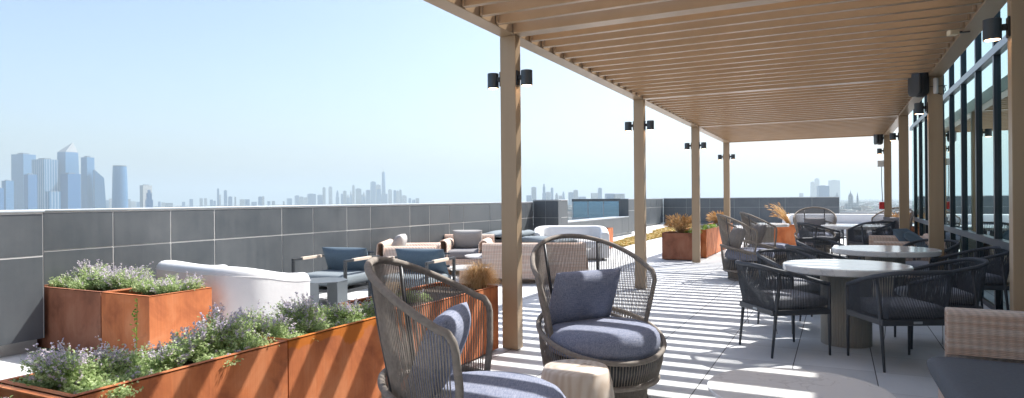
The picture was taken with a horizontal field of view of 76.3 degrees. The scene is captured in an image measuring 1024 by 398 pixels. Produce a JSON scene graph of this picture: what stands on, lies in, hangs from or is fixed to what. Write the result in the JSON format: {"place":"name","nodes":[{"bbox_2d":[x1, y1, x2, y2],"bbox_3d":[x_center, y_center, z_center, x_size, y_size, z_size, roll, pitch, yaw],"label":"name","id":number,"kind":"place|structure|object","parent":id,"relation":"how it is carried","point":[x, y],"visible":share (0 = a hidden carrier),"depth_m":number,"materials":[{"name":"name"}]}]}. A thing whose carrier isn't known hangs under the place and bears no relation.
{"place":"outdoors","nodes":[
{"label":"outdoors","id":0,"kind":"place"},
{"bbox_2d":[24,173,36,209],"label":"city tower","id":1,"kind":"structure","parent":0,"point":[30,190],"depth_m":3583.82,"materials":[{"name":"blue glass"}]},
{"bbox_2d":[93,170,105,207],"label":"city tower","id":2,"kind":"structure","parent":0,"point":[99,199],"depth_m":3981.14,"materials":[{"name":"blue glass"}]},
{"bbox_2d":[140,185,151,207],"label":"city tower","id":3,"kind":"structure","parent":0,"point":[143,189],"depth_m":3974.42,"materials":[{"name":"stone"}]},
{"bbox_2d":[370,181,375,203],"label":"city tower","id":4,"kind":"structure","parent":0,"point":[372,192],"depth_m":7385.18,"materials":[{"name":"blue glass"}]},
{"bbox_2d":[0,0,911,203],"label":"sky","id":5,"kind":"structure","parent":0,"point":[277,101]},
{"bbox_2d":[0,224,989,397],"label":"terrace floor","id":6,"kind":"structure","parent":0,"point":[695,315],"depth_m":6.31,"materials":[{"name":"tile"}]},
{"bbox_2d":[0,210,44,357],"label":"parapet wall","id":7,"kind":"structure","parent":6,"relation":"on","point":[22,320],"depth_m":6.00,"materials":[{"name":"grey"}]},
{"bbox_2d":[0,384,63,397],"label":"planter","id":8,"kind":"object","parent":6,"relation":"on","point":[7,391],"visible":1,"depth_m":2.80,"materials":[{"name":"metal"}]},
{"bbox_2d":[37,284,128,354],"bbox_3d":[-4.027,1.124,6.364,1.050,0.582,0.620,-1,0,27],"label":"planter","id":9,"kind":"object","parent":6,"relation":"on","point":[73,317],"visible":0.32,"depth_m":6.04,"materials":[{"name":"metal"}]},
{"bbox_2d":[47,272,83,287],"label":"catmint plant","id":10,"kind":"object","parent":9,"relation":"on","point":[61,282],"visible":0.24,"depth_m":6.45,"materials":[{"name":"green plant"}]},
{"bbox_2d":[63,275,102,290],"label":"catmint plant","id":11,"kind":"object","parent":9,"relation":"on","point":[79,284],"visible":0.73,"depth_m":6.32,"materials":[{"name":"green plant"}]},
{"bbox_2d":[70,259,112,283],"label":"catmint plant","id":12,"kind":"object","parent":9,"relation":"in","point":[84,273],"visible":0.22,"depth_m":6.56,"materials":[{"name":"green plant"}]},
{"bbox_2d":[87,263,155,290],"bbox_3d":[-3.924,0.767,6.507,0.435,0.271,0.621,0,0,20],"label":"catmint plant","id":13,"kind":"object","parent":9,"relation":"in","point":[97,275],"visible":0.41,"depth_m":6.41,"materials":[{"name":"green plant"}]},
{"bbox_2d":[0,338,287,397],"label":"planter","id":14,"kind":"object","parent":6,"relation":"on","point":[260,372],"visible":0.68,"depth_m":3.33,"materials":[{"name":"metal"}]},
{"bbox_2d":[1,369,92,392],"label":"catmint plant","id":15,"kind":"object","parent":14,"relation":"in","point":[24,381],"visible":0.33,"depth_m":2.93,"materials":[{"name":"green plant"}]},
{"bbox_2d":[18,338,118,390],"bbox_3d":[-2.018,0.758,2.993,0.412,0.256,0.316,-1,0,-41],"label":"catmint plant","id":16,"kind":"object","parent":14,"relation":"in","point":[58,368],"visible":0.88,"depth_m":2.93,"materials":[{"name":"green plant"}]},
{"bbox_2d":[58,366,143,397],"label":"catmint plant","id":17,"kind":"object","parent":14,"relation":"on","point":[106,379],"visible":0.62,"depth_m":2.88,"materials":[{"name":"green plant"}]},
{"bbox_2d":[89,335,192,372],"bbox_3d":[-1.827,0.776,3.242,0.486,0.212,0.340,-1,0,-43],"label":"catmint plant","id":18,"kind":"object","parent":14,"relation":"in","point":[167,356],"visible":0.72,"depth_m":3.20,"materials":[{"name":"green plant"}]},
{"bbox_2d":[106,360,176,381],"bbox_3d":[-1.847,0.839,3.154,0.427,0.120,0.362,0,0,16],"label":"catmint plant","id":19,"kind":"object","parent":14,"relation":"in","point":[144,371],"visible":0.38,"depth_m":3.11,"materials":[{"name":"green plant"}]},
{"bbox_2d":[168,302,255,362],"bbox_3d":[-1.696,0.736,3.633,0.366,0.297,0.477,0,0,42],"label":"catmint plant","id":20,"kind":"object","parent":14,"relation":"in","point":[217,326],"visible":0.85,"depth_m":3.58,"materials":[{"name":"green plant"}]},
{"bbox_2d":[189,346,243,366],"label":"catmint plant","id":21,"kind":"object","parent":14,"relation":"on","point":[208,355],"visible":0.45,"depth_m":3.46,"materials":[{"name":"green plant"}]},
{"bbox_2d":[205,326,279,352],"bbox_3d":[-1.563,0.798,3.651,0.421,0.179,0.328,-1,0,32],"label":"catmint plant","id":22,"kind":"object","parent":14,"relation":"in","point":[247,341],"visible":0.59,"depth_m":3.59,"materials":[{"name":"green plant"}]},
{"bbox_2d":[101,287,211,352],"bbox_3d":[-3.247,1.117,5.974,0.665,0.582,0.620,-1,0,27],"label":"planter","id":23,"kind":"object","parent":6,"relation":"on","point":[160,317],"visible":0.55,"depth_m":5.73,"materials":[{"name":"metal"}]},
{"bbox_2d":[102,265,151,288],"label":"catmint plant","id":24,"kind":"object","parent":23,"relation":"in","point":[122,280],"visible":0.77,"depth_m":6.27,"materials":[{"name":"green plant"}]},
{"bbox_2d":[129,274,182,294],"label":"catmint plant","id":25,"kind":"object","parent":23,"relation":"on","point":[142,287],"visible":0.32,"depth_m":6.08,"materials":[{"name":"green plant"}]},
{"bbox_2d":[148,272,206,294],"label":"catmint plant","id":26,"kind":"object","parent":23,"relation":"on","point":[174,285],"visible":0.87,"depth_m":6.00,"materials":[{"name":"green plant"}]},
{"bbox_2d":[156,260,310,319],"bbox_3d":[-3.088,1.042,7.005,1.748,0.770,0.944,0,0,37],"label":"white sofa","id":27,"kind":"object","parent":6,"relation":"on","point":[234,289],"visible":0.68,"depth_m":6.40,"materials":[{"name":"fabric"}]},
{"bbox_2d":[0,202,532,346],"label":"parapet wall","id":28,"kind":"structure","parent":6,"relation":"on","point":[274,238],"depth_m":8.58,"materials":[{"name":"grey"}]},
{"bbox_2d":[310,277,347,306],"bbox_3d":[-2.274,1.194,7.848,0.540,0.452,0.540,-1,0,17],"label":"side table","id":29,"kind":"object","parent":6,"relation":"on","point":[337,290],"visible":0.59,"depth_m":7.79,"materials":[{"name":"grey stone"}]},
{"bbox_2d":[262,305,407,397],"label":"planter","id":30,"kind":"object","parent":6,"relation":"on","point":[344,361],"visible":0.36,"depth_m":4.11,"materials":[{"name":"metal"}]},
{"bbox_2d":[224,299,297,340],"bbox_3d":[-1.575,0.763,3.991,0.540,0.236,0.378,-1,0,36],"label":"catmint plant","id":31,"kind":"object","parent":30,"relation":"in","point":[272,326],"visible":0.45,"depth_m":3.95,"materials":[{"name":"green plant"}]},
{"bbox_2d":[263,329,317,344],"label":"catmint plant","id":32,"kind":"object","parent":30,"relation":"on","point":[293,336],"visible":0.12,"depth_m":3.91,"materials":[{"name":"green plant"}]},
{"bbox_2d":[265,292,328,324],"bbox_3d":[-1.364,0.739,4.300,0.349,0.283,0.455,-1,0,19],"label":"catmint plant","id":33,"kind":"object","parent":30,"relation":"on","point":[307,310],"visible":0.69,"depth_m":4.20,"materials":[{"name":"green plant"}]},
{"bbox_2d":[276,314,333,334],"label":"catmint plant","id":34,"kind":"object","parent":30,"relation":"in","point":[322,324],"visible":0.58,"depth_m":4.11,"materials":[{"name":"green plant"}]},
{"bbox_2d":[327,316,362,327],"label":"catmint plant","id":35,"kind":"object","parent":30,"relation":"on","point":[342,321],"visible":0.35,"depth_m":4.36,"materials":[{"name":"green plant"}]},
{"bbox_2d":[324,296,374,320],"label":"catmint plant","id":36,"kind":"object","parent":30,"relation":"in","point":[355,310],"visible":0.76,"depth_m":4.50,"materials":[{"name":"green plant"}]},
{"bbox_2d":[291,247,379,292],"bbox_3d":[-2.412,1.047,8.986,0.866,0.748,0.834,0,0,21],"label":"metal armchair","id":37,"kind":"object","parent":6,"relation":"on","point":[348,263],"visible":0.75,"depth_m":9.02,"materials":[{"name":"blue"}]},
{"bbox_2d":[376,234,440,274],"bbox_3d":[-1.719,0.998,10.857,0.989,0.834,1.205,0,0,-1],"label":"wicker armchair","id":38,"kind":"object","parent":6,"relation":"on","point":[385,248],"visible":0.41,"depth_m":10.56,"materials":[{"name":"beige"}]},
{"bbox_2d":[368,248,455,295],"bbox_3d":[-1.307,1.037,8.624,0.866,0.748,0.834,0,0,21],"label":"metal armchair","id":39,"kind":"object","parent":6,"relation":"on","point":[434,260],"visible":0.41,"depth_m":8.71,"materials":[{"name":"blue"}]},
{"bbox_2d":[338,282,498,364],"bbox_3d":[-0.742,1.095,5.579,0.670,0.582,1.410,-1,0,27],"label":"planter","id":40,"kind":"object","parent":6,"relation":"on","point":[490,293],"visible":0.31,"depth_m":5.74,"materials":[{"name":"metal"}]},
{"bbox_2d":[395,287,432,302],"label":"catmint plant","id":41,"kind":"object","parent":40,"relation":"in","point":[415,296],"visible":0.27,"depth_m":5.33,"materials":[{"name":"green plant"}]},
{"bbox_2d":[451,261,501,290],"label":"grass tuft","id":42,"kind":"object","parent":40,"relation":"in","point":[478,277],"visible":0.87,"depth_m":6.07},
{"bbox_2d":[364,256,565,397],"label":"swivel chair","id":43,"kind":"object","parent":6,"relation":"on","point":[468,382],"visible":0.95,"depth_m":2.91,"materials":[{"name":"beige wicker"}]},
{"bbox_2d":[408,302,470,397],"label":"throw pillow","id":44,"kind":"object","parent":43,"relation":"on","point":[455,320],"visible":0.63,"depth_m":2.86,"materials":[{"name":"blue fabric"}]},
{"bbox_2d":[439,230,494,274],"bbox_3d":[-0.872,0.998,12.532,1.183,0.818,0.971,-1,0,5],"label":"wicker armchair","id":45,"kind":"object","parent":6,"relation":"on","point":[459,245],"visible":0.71,"depth_m":12.58,"materials":[{"name":"beige wicker"}]},
{"bbox_2d":[483,230,534,242],"bbox_3d":[-0.091,1.036,14.302,0.736,0.730,1.610,0,0,24],"label":"coffee table","id":46,"kind":"object","parent":6,"relation":"on","point":[497,236],"visible":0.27,"depth_m":13.85,"materials":[{"name":"grey metal"}]},
{"bbox_2d":[481,242,588,282],"bbox_3d":[0.397,1.057,11.190,1.841,0.679,0.936,-1,0,5],"label":"wicker sofa","id":47,"kind":"object","parent":6,"relation":"on","point":[492,252],"visible":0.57,"depth_m":10.76,"materials":[{"name":"beige wicker"}]},
{"bbox_2d":[533,200,561,230],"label":"parapet wall","id":48,"kind":"structure","parent":6,"relation":"on","point":[546,212],"depth_m":16.57,"materials":[{"name":"grey"}]},
{"bbox_2d":[522,236,577,242],"bbox_3d":[0.682,1.077,13.400,0.640,0.635,1.400,-1,0,-37],"label":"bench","id":49,"kind":"object","parent":6,"relation":"on","point":[531,239],"visible":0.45,"depth_m":13.22,"materials":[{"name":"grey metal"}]},
{"bbox_2d":[561,199,567,224],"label":"parapet wall","id":50,"kind":"structure","parent":6,"relation":"on","point":[564,210],"depth_m":16.81,"materials":[{"name":"grey"}]},
{"bbox_2d":[532,225,609,260],"bbox_3d":[1.369,1.003,15.207,1.748,0.770,0.944,-1,0,5],"label":"white sofa","id":51,"kind":"object","parent":6,"relation":"on","point":[591,230],"visible":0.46,"depth_m":15.44,"materials":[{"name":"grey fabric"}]},
{"bbox_2d":[541,359,614,397],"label":"wood stool","id":52,"kind":"object","parent":6,"relation":"on","point":[575,378],"visible":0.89,"depth_m":3.53,"materials":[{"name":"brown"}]},
{"bbox_2d":[530,234,666,397],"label":"swivel chair","id":53,"kind":"object","parent":6,"relation":"on","point":[627,352],"visible":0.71,"depth_m":4.42,"materials":[{"name":"wicker"}]},
{"bbox_2d":[549,268,620,324],"bbox_3d":[0.518,0.706,4.708,0.560,0.399,0.247,0,0,-28],"label":"throw pillow","id":54,"kind":"object","parent":53,"relation":"on","point":[581,295],"visible":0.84,"depth_m":4.61,"materials":[{"name":"blue fabric"}]},
{"bbox_2d":[568,216,628,236],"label":"parapet wall","id":55,"kind":"structure","parent":6,"relation":"on","point":[619,225],"depth_m":23.39,"materials":[{"name":"grey"}]},
{"bbox_2d":[621,199,633,234],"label":"parapet wall","id":56,"kind":"structure","parent":6,"relation":"on","point":[627,207],"depth_m":25.22,"materials":[{"name":"grey"}]},
{"bbox_2d":[572,199,620,219],"bbox_3d":[3.512,0.519,25.799,2.340,1.100,0.304,-1,0,27],"label":"glass screen","id":57,"kind":"object","parent":56,"relation":"attached to","point":[588,208],"visible":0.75,"depth_m":25.84,"materials":[{"name":"glass"}]},
{"bbox_2d":[613,224,689,246],"bbox_3d":[6.653,1.304,27.649,1.201,0.108,19.157,-1,0,23],"label":"sedum bed","id":58,"kind":"object","parent":6,"relation":"on","point":[654,234],"visible":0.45,"depth_m":22.64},
{"bbox_2d":[646,198,662,225],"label":"parapet wall","id":59,"kind":"structure","parent":6,"relation":"on","point":[654,211],"depth_m":33.62,"materials":[{"name":"grey"}]},
{"bbox_2d":[662,231,691,259],"bbox_3d":[3.878,1.045,14.918,0.730,0.602,0.650,-1,0,27],"label":"planter","id":60,"kind":"object","parent":6,"relation":"on","point":[676,245],"visible":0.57,"depth_m":14.64,"materials":[{"name":"metal"}]},
{"bbox_2d":[663,213,691,232],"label":"grass tuft","id":61,"kind":"object","parent":60,"relation":"on","point":[680,225],"visible":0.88,"depth_m":14.80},
{"bbox_2d":[684,223,732,256],"bbox_3d":[5.203,1.014,17.135,0.580,0.642,4.300,-1,0,27],"label":"planter","id":62,"kind":"object","parent":6,"relation":"on","point":[711,241],"visible":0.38,"depth_m":15.57,"materials":[{"name":"metal"}]},
{"bbox_2d":[423,0,1023,349],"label":"pergola","id":63,"kind":"object","parent":6,"relation":"on","point":[726,72],"visible":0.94,"depth_m":6.75,"materials":[{"name":"brown wood"}]},
{"bbox_2d":[487,72,499,89],"bbox_3d":[-0.160,-1.121,6.156,0.148,0.145,0.108,-1,0,27],"label":"wall lamp","id":64,"kind":"object","parent":63,"relation":"attached to","point":[493,79],"visible":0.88,"depth_m":6.12,"materials":[{"name":"metal"}]},
{"bbox_2d":[516,69,532,86],"bbox_3d":[0.117,-1.124,6.017,0.148,0.145,0.108,-1,0,27],"label":"wall lamp","id":65,"kind":"object","parent":63,"relation":"attached to","point":[525,77],"visible":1,"depth_m":5.97,"materials":[{"name":"black plastic"}]},
{"bbox_2d":[908,72,928,97],"bbox_3d":[5.245,-1.486,8.373,0.210,0.340,0.205,0,0,-8],"label":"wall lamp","id":66,"kind":"object","parent":63,"relation":"attached to","point":[918,85],"visible":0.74,"depth_m":8.29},
{"bbox_2d":[914,102,927,114],"bbox_3d":[5.286,-1.179,8.421,0.148,0.145,0.108,-1,0,27],"label":"wall lamp","id":67,"kind":"object","parent":63,"relation":"attached to","point":[919,108],"visible":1,"depth_m":8.39,"materials":[{"name":"black plastic"}]},
{"bbox_2d":[982,16,1009,41],"bbox_3d":[3.297,-1.161,4.440,0.148,0.145,0.108,-1,0,27],"label":"wall lamp","id":68,"kind":"object","parent":63,"relation":"attached to","point":[993,28],"visible":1,"depth_m":4.41,"materials":[{"name":"black metal"}]},
{"bbox_2d":[716,213,774,280],"bbox_3d":[3.995,0.797,11.129,0.964,1.128,0.961,-1,0,1],"label":"swivel chair","id":69,"kind":"object","parent":6,"relation":"on","point":[742,253],"visible":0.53,"depth_m":10.88,"materials":[{"name":"beige wicker"}]},
{"bbox_2d":[726,227,745,251],"bbox_3d":[3.822,0.677,11.130,0.244,0.389,0.500,-1,0,1],"label":"throw pillow","id":70,"kind":"object","parent":69,"relation":"on","point":[733,239],"visible":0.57,"depth_m":10.92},
{"bbox_2d":[663,197,838,224],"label":"parapet wall","id":71,"kind":"structure","parent":6,"relation":"on","point":[756,207],"depth_m":33.29,"materials":[{"name":"grey"}]},
{"bbox_2d":[739,212,791,266],"bbox_3d":[4.822,0.790,12.338,0.964,1.128,0.961,-1,0,3],"label":"swivel chair","id":72,"kind":"object","parent":6,"relation":"on","point":[746,218],"visible":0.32,"depth_m":12.00,"materials":[{"name":"grey wicker"}]},
{"bbox_2d":[754,223,789,242],"bbox_3d":[6.222,0.967,16.000,1.100,0.752,1.100,-1,0,0],"label":"round table","id":73,"kind":"object","parent":6,"relation":"on","point":[781,225],"visible":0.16,"depth_m":15.80,"materials":[{"name":"white stone"}]},
{"bbox_2d":[735,260,830,358],"bbox_3d":[2.439,0.970,5.971,0.680,0.820,0.632,-1,0,-9],"label":"dining chair","id":74,"kind":"object","parent":6,"relation":"on","point":[785,298],"visible":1,"depth_m":5.74,"materials":[{"name":"grey"}]},
{"bbox_2d":[774,224,795,245],"bbox_3d":[7.717,1.012,18.322,0.740,0.602,0.650,-1,0,27],"label":"planter","id":75,"kind":"object","parent":6,"relation":"on","point":[785,235],"visible":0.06,"depth_m":18.02,"materials":[{"name":"metal"}]},
{"bbox_2d":[765,202,790,224],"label":"grass tuft","id":76,"kind":"object","parent":75,"relation":"on","point":[785,218],"visible":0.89,"depth_m":18.26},
{"bbox_2d":[756,249,819,323],"bbox_3d":[3.041,0.965,7.048,0.632,0.820,0.680,0,0,-15],"label":"dining chair","id":77,"kind":"object","parent":6,"relation":"on","point":[762,259],"visible":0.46,"depth_m":7.13,"materials":[{"name":"black wicker"}]},
{"bbox_2d":[707,368,896,397],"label":"coffee table","id":78,"kind":"object","parent":6,"relation":"on","point":[769,383],"visible":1,"depth_m":3.29,"materials":[{"name":"white stone"}]},
{"bbox_2d":[793,207,836,252],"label":"swivel chair","id":79,"kind":"object","parent":6,"relation":"on","point":[815,215],"visible":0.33,"depth_m":16.09,"materials":[{"name":"grey wicker"}]},
{"bbox_2d":[803,218,825,231],"bbox_3d":[7.470,0.645,16.082,0.500,0.389,0.244,-1,0,25],"label":"throw pillow","id":80,"kind":"object","parent":79,"relation":"on","point":[819,221],"visible":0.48,"depth_m":15.98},
{"bbox_2d":[797,222,839,255],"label":"dining chair","id":81,"kind":"object","parent":6,"relation":"on","point":[803,233],"visible":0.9,"depth_m":13.74,"materials":[{"name":"black wicker"}]},
{"bbox_2d":[785,244,852,316],"bbox_3d":[3.712,0.959,7.901,0.680,0.820,0.633,0,0,-3],"label":"dining chair","id":82,"kind":"object","parent":6,"relation":"on","point":[819,254],"visible":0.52,"depth_m":7.66,"materials":[{"name":"metal"}]},
{"bbox_2d":[795,237,860,259],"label":"dining chair","id":83,"kind":"object","parent":6,"relation":"on","point":[799,243],"visible":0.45,"depth_m":9.29,"materials":[{"name":"black wicker"}]},
{"bbox_2d":[782,214,892,235],"bbox_3d":[11.361,0.901,22.506,3.708,0.800,0.944,-1,0,27],"label":"white sofa","id":84,"kind":"object","parent":6,"relation":"on","point":[851,218],"visible":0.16,"depth_m":22.63,"materials":[{"name":"fabric"}]},
{"bbox_2d":[783,259,913,347],"bbox_3d":[3.186,0.993,6.215,1.110,0.752,1.110,0,0,1],"label":"round table","id":85,"kind":"object","parent":6,"relation":"on","point":[837,274],"visible":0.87,"depth_m":6.04,"materials":[{"name":"white stone"}]},
{"bbox_2d":[821,224,886,259],"bbox_3d":[7.718,0.954,14.600,1.440,0.752,1.440,-1,0,-38],"label":"round table","id":86,"kind":"object","parent":6,"relation":"on","point":[840,226],"visible":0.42,"depth_m":14.42,"materials":[{"name":"white stone"}]},
{"bbox_2d":[848,221,894,259],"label":"dining chair","id":87,"kind":"object","parent":6,"relation":"on","point":[857,238],"visible":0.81,"depth_m":13.31,"materials":[{"name":"black wicker"}]},
{"bbox_2d":[832,245,941,296],"bbox_3d":[4.620,0.981,8.070,1.180,0.752,1.180,-1,0,-18],"label":"round table","id":88,"kind":"object","parent":6,"relation":"on","point":[894,254],"visible":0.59,"depth_m":7.86,"materials":[{"name":"white stone"}]},
{"bbox_2d":[871,207,913,234],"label":"swivel chair","id":89,"kind":"object","parent":6,"relation":"on","point":[911,211],"visible":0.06,"depth_m":16.30,"materials":[{"name":"grey wicker"}]},
{"bbox_2d":[846,270,954,372],"bbox_3d":[3.231,0.963,5.412,0.632,0.820,0.680,-1,0,0],"label":"dining chair","id":90,"kind":"object","parent":6,"relation":"on","point":[909,311],"visible":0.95,"depth_m":5.21,"materials":[{"name":"metal"}]},
{"bbox_2d":[869,233,947,277],"bbox_3d":[6.618,0.975,10.951,1.011,0.734,1.988,-1,0,27],"label":"wicker sofa","id":91,"kind":"object","parent":6,"relation":"on","point":[892,240],"visible":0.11,"depth_m":11.36,"materials":[{"name":"beige wicker"}]},
{"bbox_2d":[892,228,909,240],"bbox_3d":[6.437,0.644,10.593,0.420,0.341,0.307,0,0,-33],"label":"loose cushion","id":92,"kind":"object","parent":91,"relation":"on","point":[899,234],"visible":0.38,"depth_m":10.54,"materials":[{"name":"blue fabric"}]},
{"bbox_2d":[904,231,927,247],"bbox_3d":[6.370,0.655,10.235,0.341,0.307,0.420,0,0,37],"label":"loose cushion","id":93,"kind":"object","parent":91,"relation":"on","point":[910,236],"visible":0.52,"depth_m":10.12,"materials":[{"name":"blue fabric"}]},
{"bbox_2d":[902,239,959,275],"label":"dining chair","id":94,"kind":"object","parent":6,"relation":"on","point":[914,262],"visible":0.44,"depth_m":8.57,"materials":[{"name":"black wicker"}]},
{"bbox_2d":[893,257,989,348],"bbox_3d":[4.042,0.956,6.122,0.680,0.820,0.632,-1,0,17],"label":"dining chair","id":95,"kind":"object","parent":6,"relation":"on","point":[967,291],"visible":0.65,"depth_m":5.88,"materials":[{"name":"black wicker"}]},
{"bbox_2d":[909,3,1009,309],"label":"glazed building","id":96,"kind":"structure","parent":6,"relation":"on","point":[975,150],"depth_m":8.98,"materials":[{"name":"black"}]},
{"bbox_2d":[929,246,1009,309],"bbox_3d":[5.242,0.945,7.407,0.680,0.820,0.632,-1,0,11],"label":"dining chair","id":97,"kind":"object","parent":6,"relation":"on","point":[997,274],"visible":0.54,"depth_m":7.14,"materials":[{"name":"black wicker"}]},
{"bbox_2d":[927,307,1023,397],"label":"corner sofa","id":98,"kind":"object","parent":6,"relation":"on","point":[983,357],"visible":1,"depth_m":3.88,"materials":[{"name":"wicker"}]},
{"bbox_2d":[153,198,911,206],"bbox_3d":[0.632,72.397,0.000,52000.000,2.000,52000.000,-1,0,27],"label":"ground","id":99,"kind":"structure","parent":0,"point":[196,205],"depth_m":20303.02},
{"bbox_2d":[2,180,13,209],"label":"city tower","id":100,"kind":"structure","parent":99,"relation":"on","point":[8,186],"depth_m":3489.07,"materials":[{"name":"blue glass"}]},
{"bbox_2d":[11,153,35,209],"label":"city tower","id":101,"kind":"structure","parent":99,"relation":"on","point":[21,164],"depth_m":4060.68,"materials":[{"name":"blue glass"}]},
{"bbox_2d":[32,158,57,208],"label":"city tower","id":102,"kind":"structure","parent":99,"relation":"on","point":[45,170],"depth_m":3860.04,"materials":[{"name":"glass"}]},
{"bbox_2d":[45,191,60,208],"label":"city tower","id":103,"kind":"structure","parent":99,"relation":"on","point":[52,199],"depth_m":3287.67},
{"bbox_2d":[57,142,78,191],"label":"city tower","id":104,"kind":"structure","parent":99,"relation":"on","point":[67,159],"depth_m":3969.91,"materials":[{"name":"blue glass"}]},
{"bbox_2d":[60,173,80,208],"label":"city tower","id":105,"kind":"structure","parent":99,"relation":"on","point":[70,187],"depth_m":3373.60,"materials":[{"name":"blue glass"}]},
{"bbox_2d":[81,156,93,208],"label":"city tower","id":106,"kind":"structure","parent":99,"relation":"on","point":[87,165],"depth_m":3980.81,"materials":[{"name":"blue glass"}]},
{"bbox_2d":[112,165,127,207],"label":"city tower","id":107,"kind":"structure","parent":99,"relation":"on","point":[119,188],"depth_m":3669.35,"materials":[{"name":"blue glass"}]},
{"bbox_2d":[145,190,152,207],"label":"city tower","id":108,"kind":"structure","parent":99,"relation":"on","point":[148,202],"depth_m":3593.14,"materials":[{"name":"blue glass"}]},
{"bbox_2d":[153,199,911,223],"bbox_3d":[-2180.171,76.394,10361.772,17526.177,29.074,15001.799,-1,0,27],"label":"city","id":109,"kind":"object","parent":99,"relation":"on","point":[865,205],"visible":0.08,"depth_m":3716.78},
{"bbox_2d":[817,185,828,196],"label":"city tower","id":110,"kind":"structure","parent":99,"relation":"on","point":[822,190],"depth_m":4177.81,"materials":[{"name":"blue glass"}]},
{"bbox_2d":[828,180,839,201],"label":"city tower","id":111,"kind":"structure","parent":99,"relation":"on","point":[834,187],"depth_m":6847.36,"materials":[{"name":"stone"}]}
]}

